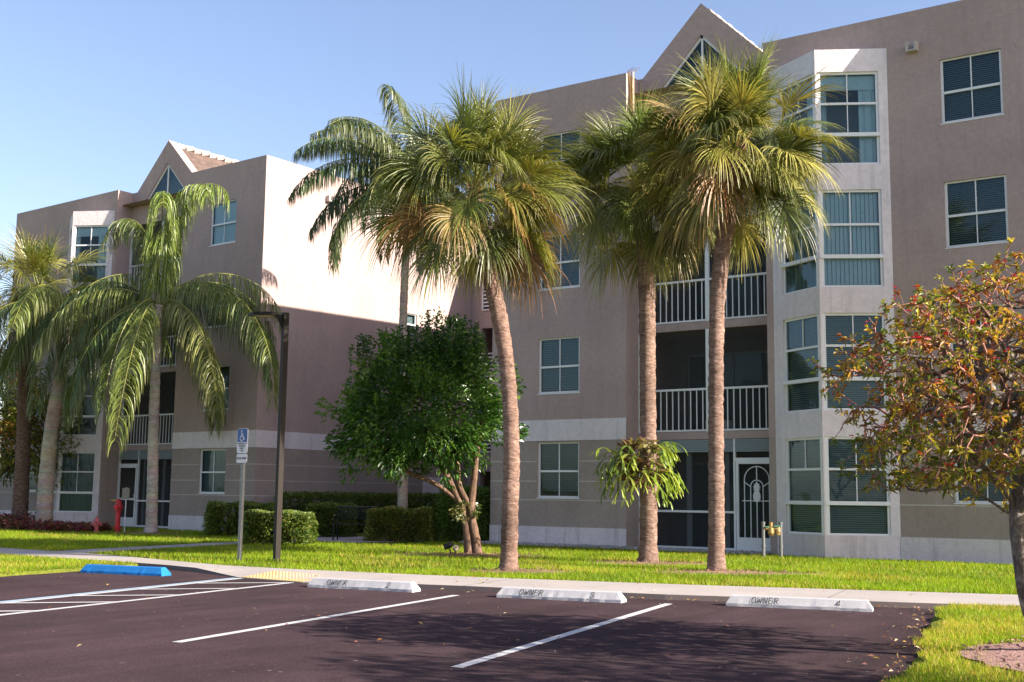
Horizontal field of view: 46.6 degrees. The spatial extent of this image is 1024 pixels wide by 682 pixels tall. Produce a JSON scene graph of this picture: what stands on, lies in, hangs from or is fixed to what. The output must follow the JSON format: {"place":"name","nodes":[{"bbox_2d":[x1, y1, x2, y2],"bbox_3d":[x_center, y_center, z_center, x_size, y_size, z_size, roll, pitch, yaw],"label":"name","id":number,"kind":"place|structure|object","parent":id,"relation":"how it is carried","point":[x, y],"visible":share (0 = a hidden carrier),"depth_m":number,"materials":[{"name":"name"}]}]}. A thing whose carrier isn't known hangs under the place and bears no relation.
{"place":"outdoors","nodes":[
{"label":"outdoors","id":0,"kind":"place"},
{"bbox_2d":[51,541,293,552],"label":"garden path","id":1,"kind":"structure","parent":0,"point":[123,548],"depth_m":25.36,"materials":[{"name":"concrete"}]},
{"bbox_2d":[294,536,445,541],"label":"patio","id":2,"kind":"structure","parent":0,"point":[346,539],"depth_m":31.02,"materials":[{"name":"concrete"}]},
{"bbox_2d":[332,506,377,539],"bbox_3d":[-4.050,4.726,30.796,1.080,0.879,0.594,0,-7,4],"label":"garden bench","id":3,"kind":"object","parent":2,"relation":"on","point":[364,507],"visible":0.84,"depth_m":31.06,"materials":[{"name":"black metal"}]},
{"bbox_2d":[0,569,941,681],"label":"parking lot","id":4,"kind":"structure","parent":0,"point":[132,641],"depth_m":10.63,"materials":[{"name":"grey asphalt"}]},
{"bbox_2d":[13,601,114,602],"bbox_3d":[-5.112,2.945,13.391,1.220,0.001,0.094,3,-8,-15],"label":"parking line","id":5,"kind":"object","parent":4,"relation":"on","point":[52,602],"visible":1,"depth_m":13.37,"materials":[{"name":"white paint"}]},
{"bbox_2d":[0,578,232,601],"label":"parking line","id":6,"kind":"object","parent":4,"relation":"on","point":[111,590],"visible":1,"depth_m":15.12,"materials":[{"name":"white paint"}]},
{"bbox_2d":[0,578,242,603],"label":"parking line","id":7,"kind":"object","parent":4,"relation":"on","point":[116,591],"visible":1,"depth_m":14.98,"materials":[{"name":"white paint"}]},
{"bbox_2d":[80,564,170,575],"bbox_3d":[-5.929,3.510,18.219,1.550,0.128,0.234,-2,-8,22],"label":"wheel stop","id":8,"kind":"object","parent":4,"relation":"on","point":[126,570],"visible":1,"depth_m":18.11,"materials":[{"name":"blue paint"}]},
{"bbox_2d":[73,594,177,595],"bbox_3d":[-4.684,3.083,14.416,1.220,0.001,0.094,3,-8,-15],"label":"parking line","id":9,"kind":"object","parent":4,"relation":"on","point":[106,595],"visible":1,"depth_m":14.34,"materials":[{"name":"white paint"}]},
{"bbox_2d":[0,582,292,615],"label":"parking line","id":10,"kind":"object","parent":4,"relation":"on","point":[138,599],"visible":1,"depth_m":13.90,"materials":[{"name":"white paint"}]},
{"bbox_2d":[179,588,234,588],"bbox_3d":[-4.232,3.230,15.497,1.220,0.001,0.094,3,-8,-15],"label":"parking line","id":11,"kind":"object","parent":4,"relation":"on","point":[206,588],"visible":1,"depth_m":15.57,"materials":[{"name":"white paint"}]},
{"bbox_2d":[249,582,287,582],"bbox_3d":[-3.758,3.383,16.632,1.220,0.001,0.094,3,-8,-15],"label":"parking line","id":12,"kind":"object","parent":4,"relation":"on","point":[268,582],"visible":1,"depth_m":16.74,"materials":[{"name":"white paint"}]},
{"bbox_2d":[173,595,458,641],"bbox_3d":[-1.765,2.878,12.537,0.105,0.001,5.520,-2,-8,22],"label":"parking line","id":13,"kind":"object","parent":4,"relation":"on","point":[227,633],"visible":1,"depth_m":11.84,"materials":[{"name":"white paint"}]},
{"bbox_2d":[307,577,420,592],"bbox_3d":[-1.986,3.251,15.864,1.620,0.128,0.234,-3,-8,24],"label":"wheel stop","id":14,"kind":"object","parent":4,"relation":"on","point":[372,585],"visible":1,"depth_m":15.76,"materials":[{"name":"white paint"}]},
{"bbox_2d":[48,567,1000,681],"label":"fallen leaves","id":15,"kind":"object","parent":4,"relation":"on","point":[885,668],"visible":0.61,"depth_m":11.04,"materials":[{"name":"brown plant"}]},
{"bbox_2d":[451,603,670,667],"bbox_3d":[0.734,2.770,11.480,0.105,0.001,5.970,-2,-8,22],"label":"parking line","id":16,"kind":"object","parent":4,"relation":"on","point":[482,659],"visible":1,"depth_m":10.51,"materials":[{"name":"white paint"}]},
{"bbox_2d":[497,587,626,602],"bbox_3d":[0.599,3.122,14.637,1.620,0.127,0.234,-2,-8,22],"label":"wheel stop","id":17,"kind":"object","parent":4,"relation":"on","point":[566,594],"visible":1,"depth_m":14.54,"materials":[{"name":"white paint"}]},
{"bbox_2d":[726,594,873,611],"bbox_3d":[3.344,3.055,13.871,1.660,0.128,0.234,-2,-8,20],"label":"wheel stop","id":18,"kind":"object","parent":4,"relation":"on","point":[836,604],"visible":1,"depth_m":13.78,"materials":[{"name":"white paint"}]},
{"bbox_2d":[0,0,959,456],"label":"sky","id":19,"kind":"structure","parent":0,"point":[93,92],"materials":[{"name":"blue"}]},
{"bbox_2d":[0,548,1019,605],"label":"sidewalk","id":20,"kind":"structure","parent":0,"point":[729,591],"depth_m":16.12,"materials":[{"name":"concrete"}]},
{"bbox_2d":[243,571,328,581],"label":"tactile paving","id":21,"kind":"structure","parent":20,"relation":"on","point":[267,575],"depth_m":17.60,"materials":[{"name":"yellow concrete"}]},
{"bbox_2d":[0,526,1023,681],"bbox_3d":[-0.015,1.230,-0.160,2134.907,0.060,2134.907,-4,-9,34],"label":"ground","id":22,"kind":"structure","parent":0,"point":[934,619],"depth_m":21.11,"materials":[{"name":"green plant"}]},
{"bbox_2d":[0,353,85,488],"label":"broadleaf tree","id":23,"kind":"object","parent":22,"relation":"on","point":[8,422],"visible":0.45,"depth_m":40.17,"materials":[{"name":"green plant"}]},
{"bbox_2d":[0,512,110,531],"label":"groundcover","id":24,"kind":"object","parent":22,"relation":"on","point":[9,521],"visible":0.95,"depth_m":35.34,"materials":[{"name":"red plant"}]},
{"bbox_2d":[0,222,118,519],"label":"fan palm","id":25,"kind":"object","parent":22,"relation":"on","point":[34,256],"visible":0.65,"depth_m":38.10,"materials":[{"name":"green plant"}]},
{"bbox_2d":[0,274,173,521],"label":"feather palm","id":26,"kind":"object","parent":22,"relation":"on","point":[9,358],"visible":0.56,"depth_m":36.54,"materials":[{"name":"green plant"}]},
{"bbox_2d":[90,516,101,532],"bbox_3d":[-12.127,5.343,34.644,0.320,0.480,0.253,1,-7,0],"label":"fire hydrant","id":27,"kind":"object","parent":22,"relation":"on","point":[96,524],"visible":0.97,"depth_m":34.63,"materials":[{"name":"red metal"}]},
{"bbox_2d":[110,499,122,531],"bbox_3d":[-11.575,5.128,34.876,0.389,0.980,0.442,-4,-9,34],"label":"standpipe","id":28,"kind":"object","parent":22,"relation":"on","point":[118,506],"visible":0.98,"depth_m":34.80,"materials":[{"name":"red metal"}]},
{"bbox_2d":[122,487,129,531],"bbox_3d":[-11.348,4.985,34.877,0.240,1.370,0.046,-1,-8,14],"label":"sign","id":29,"kind":"object","parent":22,"relation":"on","point":[126,493],"visible":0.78,"depth_m":34.91,"materials":[{"name":"white metal"}]},
{"bbox_2d":[113,531,180,533],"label":"mulch","id":30,"kind":"object","parent":22,"relation":"on","point":[147,532],"visible":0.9,"depth_m":33.74,"materials":[{"name":"brown wood"}]},
{"bbox_2d":[33,183,281,532],"bbox_3d":[-10.230,0.439,34.708,7.163,10.472,6.437,2,-8,-9],"label":"feather palm","id":31,"kind":"object","parent":22,"relation":"on","point":[121,323],"visible":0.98,"depth_m":34.42,"materials":[{"name":"green plant"}]},
{"bbox_2d":[201,500,274,536],"bbox_3d":[-7.545,4.980,33.258,2.126,1.052,1.574,1,-7,0],"label":"hedge","id":32,"kind":"object","parent":22,"relation":"on","point":[216,520],"visible":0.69,"depth_m":32.74,"materials":[{"name":"green plant"}]},
{"bbox_2d":[236,428,247,560],"bbox_3d":[-4.801,2.751,21.088,0.290,2.395,0.071,-5,-10,39],"label":"parking sign","id":33,"kind":"object","parent":22,"relation":"on","point":[242,442],"visible":0.99,"depth_m":21.11,"materials":[{"name":"metal"}]},
{"bbox_2d":[0,140,492,530],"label":"apartment building","id":34,"kind":"structure","parent":22,"relation":"on","point":[258,233],"depth_m":38.82,"materials":[{"name":"beige paint"}]},
{"bbox_2d":[29,457,36,491],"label":"window","id":35,"kind":"structure","parent":34,"relation":"in","point":[33,477],"depth_m":43.12,"materials":[{"name":"white metal"}]},
{"bbox_2d":[54,452,63,510],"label":"window","id":36,"kind":"structure","parent":34,"relation":"in","point":[58,452],"depth_m":41.61,"materials":[{"name":"white metal"}]},
{"bbox_2d":[67,232,76,281],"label":"window","id":37,"kind":"structure","parent":34,"relation":"in","point":[71,232],"depth_m":42.65,"materials":[{"name":"white metal"}]},
{"bbox_2d":[56,452,95,511],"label":"window","id":38,"kind":"structure","parent":34,"relation":"in","point":[76,495],"depth_m":40.68,"materials":[{"name":"glass"}]},
{"bbox_2d":[61,376,99,435],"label":"window","id":39,"kind":"structure","parent":34,"relation":"in","point":[84,416],"depth_m":40.82,"materials":[{"name":"white metal"}]},
{"bbox_2d":[70,225,108,282],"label":"window","id":40,"kind":"structure","parent":34,"relation":"in","point":[95,230],"depth_m":41.73,"materials":[{"name":"glass"}]},
{"bbox_2d":[117,466,137,526],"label":"door","id":41,"kind":"structure","parent":34,"relation":"in","point":[130,521],"depth_m":40.26,"materials":[{"name":"white metal"}]},
{"bbox_2d":[144,164,184,205],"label":"window","id":42,"kind":"structure","parent":34,"relation":"in","point":[171,184],"depth_m":41.55,"materials":[{"name":"glass"}]},
{"bbox_2d":[197,449,225,493],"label":"window","id":43,"kind":"structure","parent":34,"relation":"in","point":[213,473],"depth_m":37.19,"materials":[{"name":"white metal"}]},
{"bbox_2d":[203,365,229,410],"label":"window","id":44,"kind":"structure","parent":34,"relation":"in","point":[204,409],"depth_m":37.49,"materials":[{"name":"white metal"}]},
{"bbox_2d":[208,281,232,327],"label":"window","id":45,"kind":"structure","parent":34,"relation":"in","point":[232,281],"depth_m":37.74,"materials":[{"name":"white metal"}]},
{"bbox_2d":[209,199,236,246],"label":"window","id":46,"kind":"structure","parent":34,"relation":"in","point":[225,224],"depth_m":38.19,"materials":[{"name":"glass"}]},
{"bbox_2d":[407,313,416,335],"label":"window","id":47,"kind":"structure","parent":34,"relation":"in","point":[410,317],"depth_m":42.29,"materials":[{"name":"white metal"}]},
{"bbox_2d":[422,477,442,505],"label":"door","id":48,"kind":"structure","parent":34,"relation":"in","point":[427,487],"depth_m":42.31,"materials":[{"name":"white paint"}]},
{"bbox_2d":[248,311,288,560],"bbox_3d":[-4.472,1.734,21.589,0.841,4.550,0.420,1,-7,0],"label":"lamp post","id":49,"kind":"object","parent":22,"relation":"on","point":[283,319],"visible":0.9,"depth_m":21.57,"materials":[{"name":"brown metal"}]},
{"bbox_2d":[242,509,318,545],"bbox_3d":[-5.540,4.434,28.295,1.806,0.870,1.679,1,-7,0],"label":"hedge","id":50,"kind":"object","parent":22,"relation":"on","point":[304,524],"visible":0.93,"depth_m":27.72,"materials":[{"name":"green plant"}]},
{"bbox_2d":[305,501,358,536],"bbox_3d":[-5.095,5.038,33.446,1.568,1.038,1.552,0,-7,3],"label":"hedge","id":51,"kind":"object","parent":22,"relation":"on","point":[325,523],"visible":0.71,"depth_m":32.94,"materials":[{"name":"green plant"}]},
{"bbox_2d":[273,490,468,532],"bbox_3d":[-4.147,5.591,38.846,1.666,1.356,9.003,-4,-9,34],"label":"hedge","id":52,"kind":"object","parent":22,"relation":"on","point":[358,498],"visible":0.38,"depth_m":37.40,"materials":[{"name":"green plant"}]},
{"bbox_2d":[287,84,507,521],"bbox_3d":[-2.762,-0.545,31.761,6.162,11.839,6.214,-4,-9,34],"label":"feather palm","id":53,"kind":"object","parent":22,"relation":"on","point":[343,144],"visible":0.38,"depth_m":31.73,"materials":[{"name":"green plant"}]},
{"bbox_2d":[361,505,439,542],"bbox_3d":[-2.863,4.761,30.898,1.981,0.985,1.666,1,-7,-1],"label":"hedge","id":54,"kind":"object","parent":22,"relation":"on","point":[402,530],"visible":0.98,"depth_m":30.32,"materials":[{"name":"green plant"}]},
{"bbox_2d":[313,306,529,553],"bbox_3d":[-1.816,1.871,24.449,3.952,5.220,3.741,-4,-9,34],"label":"broadleaf tree","id":55,"kind":"object","parent":22,"relation":"on","point":[446,368],"visible":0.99,"depth_m":23.96,"materials":[{"name":"green plant"}]},
{"bbox_2d":[433,485,490,542],"bbox_3d":[-1.007,4.535,31.165,1.955,1.520,2.448,-2,-8,22],"label":"hedge","id":56,"kind":"object","parent":22,"relation":"on","point":[446,520],"visible":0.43,"depth_m":30.44,"materials":[{"name":"green plant"}]},
{"bbox_2d":[382,551,549,556],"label":"mulch","id":57,"kind":"object","parent":22,"relation":"on","point":[460,554],"visible":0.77,"depth_m":23.72,"materials":[{"name":"brown wood"}]},
{"bbox_2d":[443,542,458,553],"bbox_3d":[-1.225,4.179,23.866,0.333,0.287,0.139,1,-7,-6],"label":"garden spotlight","id":58,"kind":"object","parent":57,"relation":"on","point":[448,545],"visible":0.97,"depth_m":23.83,"materials":[{"name":"black metal"}]},
{"bbox_2d":[340,62,594,569],"bbox_3d":[-0.622,-0.480,19.585,4.147,8.618,3.783,-4,-9,34],"label":"fan palm","id":59,"kind":"object","parent":22,"relation":"on","point":[479,138],"visible":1,"depth_m":19.34,"materials":[{"name":"green plant"}]},
{"bbox_2d":[468,226,492,495],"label":"walkway wing","id":60,"kind":"structure","parent":22,"relation":"on","point":[481,313],"depth_m":44.46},
{"bbox_2d":[0,554,1003,608],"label":"kerb face","id":61,"kind":"object","parent":22,"relation":"on","point":[679,597],"visible":0.34,"depth_m":14.91},
{"bbox_2d":[468,566,579,573],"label":"mulch","id":62,"kind":"object","parent":22,"relation":"on","point":[527,571],"visible":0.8,"depth_m":18.81,"materials":[{"name":"brown wood"}]},
{"bbox_2d":[547,67,729,561],"bbox_3d":[2.261,-0.559,22.562,3.944,9.611,4.394,-4,-9,34],"label":"fan palm","id":63,"kind":"object","parent":22,"relation":"on","point":[597,159],"visible":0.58,"depth_m":22.23,"materials":[{"name":"green plant"}]},
{"bbox_2d":[589,435,687,509],"bbox_3d":[2.347,2.450,22.183,1.878,1.378,1.979,-4,-9,34],"label":"staghorn fern","id":64,"kind":"object","parent":63,"relation":"attached to","point":[630,467],"visible":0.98,"depth_m":21.88,"materials":[{"name":"green plant"}]},
{"bbox_2d":[586,559,706,565],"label":"mulch","id":65,"kind":"object","parent":22,"relation":"on","point":[662,562],"visible":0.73,"depth_m":21.53,"materials":[{"name":"brown wood"}]},
{"bbox_2d":[642,567,824,574],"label":"mulch","id":66,"kind":"object","parent":22,"relation":"on","point":[725,571],"visible":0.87,"depth_m":19.12,"materials":[{"name":"brown wood"}]},
{"bbox_2d":[616,25,861,570],"bbox_3d":[3.818,-0.755,20.258,4.197,9.442,3.780,4,-8,-26],"label":"fan palm","id":67,"kind":"object","parent":22,"relation":"on","point":[737,105],"visible":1,"depth_m":20.01,"materials":[{"name":"green plant"}]},
{"bbox_2d":[489,0,1023,563],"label":"apartment building","id":68,"kind":"structure","parent":22,"relation":"on","point":[925,112],"depth_m":26.08,"materials":[{"name":"beige paint"}]},
{"bbox_2d":[537,442,579,498],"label":"window","id":69,"kind":"structure","parent":68,"relation":"in","point":[565,444],"depth_m":29.52,"materials":[{"name":"glass"}]},
{"bbox_2d":[537,336,579,394],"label":"window","id":70,"kind":"structure","parent":68,"relation":"in","point":[575,364],"depth_m":29.86,"materials":[{"name":"white metal"}]},
{"bbox_2d":[540,232,580,290],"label":"window","id":71,"kind":"structure","parent":68,"relation":"in","point":[561,261],"depth_m":30.11,"materials":[{"name":"white metal"}]},
{"bbox_2d":[541,129,580,185],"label":"window","id":72,"kind":"structure","parent":68,"relation":"in","point":[570,138],"depth_m":30.56,"materials":[{"name":"glass"}]},
{"bbox_2d":[658,35,741,95],"bbox_3d":[4.790,-6.885,29.324,3.000,2.000,0.450,-4,-9,34],"label":"window","id":73,"kind":"structure","parent":68,"relation":"in","point":[699,47],"depth_m":29.59,"materials":[{"name":"white metal"}]},
{"bbox_2d":[736,461,770,551],"bbox_3d":[5.553,3.740,26.971,1.000,2.040,0.095,-4,-9,34],"label":"door","id":74,"kind":"structure","parent":68,"relation":"in","point":[743,543],"depth_m":27.04,"materials":[{"name":"white metal"}]},
{"bbox_2d":[780,73,815,161],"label":"window","id":75,"kind":"structure","parent":68,"relation":"in","point":[811,112],"depth_m":26.31,"materials":[{"name":"glass"}]},
{"bbox_2d":[781,191,817,294],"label":"window","id":76,"kind":"structure","parent":68,"relation":"in","point":[798,280],"depth_m":26.07,"materials":[{"name":"glass"}]},
{"bbox_2d":[783,313,820,412],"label":"window","id":77,"kind":"structure","parent":68,"relation":"in","point":[787,382],"depth_m":25.83,"materials":[{"name":"white metal"}]},
{"bbox_2d":[785,437,823,534],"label":"window","id":78,"kind":"structure","parent":68,"relation":"in","point":[800,505],"depth_m":25.48,"materials":[{"name":"glass"}]},
{"bbox_2d":[816,72,879,163],"bbox_3d":[7.287,-4.824,25.827,1.316,2.070,0.214,0,-7,5],"label":"window","id":79,"kind":"structure","parent":68,"relation":"in","point":[869,140],"depth_m":25.86,"materials":[{"name":"white metal"}]},
{"bbox_2d":[819,190,883,286],"bbox_3d":[7.254,-2.193,25.470,1.316,2.120,0.185,0,-7,5],"label":"window","id":80,"kind":"structure","parent":68,"relation":"in","point":[837,256],"depth_m":25.51,"materials":[{"name":"glass"}]},
{"bbox_2d":[821,313,886,409],"bbox_3d":[7.222,0.434,25.128,1.316,2.060,0.185,0,-7,5],"label":"window","id":81,"kind":"structure","parent":68,"relation":"in","point":[825,325],"depth_m":25.17,"materials":[{"name":"glass"}]},
{"bbox_2d":[824,437,890,535],"bbox_3d":[7.191,3.022,24.791,1.316,2.040,0.185,0,-7,5],"label":"window","id":82,"kind":"structure","parent":68,"relation":"in","point":[835,500],"depth_m":24.81,"materials":[{"name":"glass"}]},
{"bbox_2d":[940,49,1004,124],"bbox_3d":[9.593,-5.279,24.796,1.270,1.420,0.182,-4,-9,34],"label":"window","id":83,"kind":"structure","parent":68,"relation":"in","point":[971,88],"depth_m":24.83,"materials":[{"name":"white metal"}]},
{"bbox_2d":[944,175,1008,248],"bbox_3d":[9.561,-2.641,24.452,1.270,1.420,0.182,-4,-9,34],"label":"window","id":84,"kind":"structure","parent":68,"relation":"in","point":[946,184],"depth_m":24.49,"materials":[{"name":"white metal"}]},
{"bbox_2d":[949,303,1013,371],"bbox_3d":[9.530,-0.013,24.110,1.270,1.420,0.182,-4,-9,34],"label":"window","id":85,"kind":"structure","parent":68,"relation":"in","point":[951,346],"depth_m":24.21,"materials":[{"name":"white metal"}]},
{"bbox_2d":[954,435,1012,504],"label":"window","id":86,"kind":"structure","parent":68,"relation":"in","point":[987,490],"depth_m":23.79,"materials":[{"name":"white metal"}]},
{"bbox_2d":[761,522,782,556],"bbox_3d":[5.372,4.133,24.542,0.450,0.790,0.150,1,-7,0],"label":"backflow pipe","id":87,"kind":"object","parent":22,"relation":"on","point":[770,528],"visible":0.95,"depth_m":24.53,"materials":[{"name":"metal"}]},
{"bbox_2d":[806,237,1023,616],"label":"flowering tree","id":88,"kind":"object","parent":22,"relation":"on","point":[987,400],"visible":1,"depth_m":9.48,"materials":[{"name":"orange plant"}]},
{"bbox_2d":[959,635,1023,671],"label":"mulch","id":89,"kind":"object","parent":22,"relation":"on","point":[1012,653],"visible":0.99,"depth_m":9.30,"materials":[{"name":"gravel"}]},
{"bbox_2d":[459,540,770,554],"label":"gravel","id":90,"kind":"structure","parent":0,"point":[635,548],"depth_m":27.59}
]}

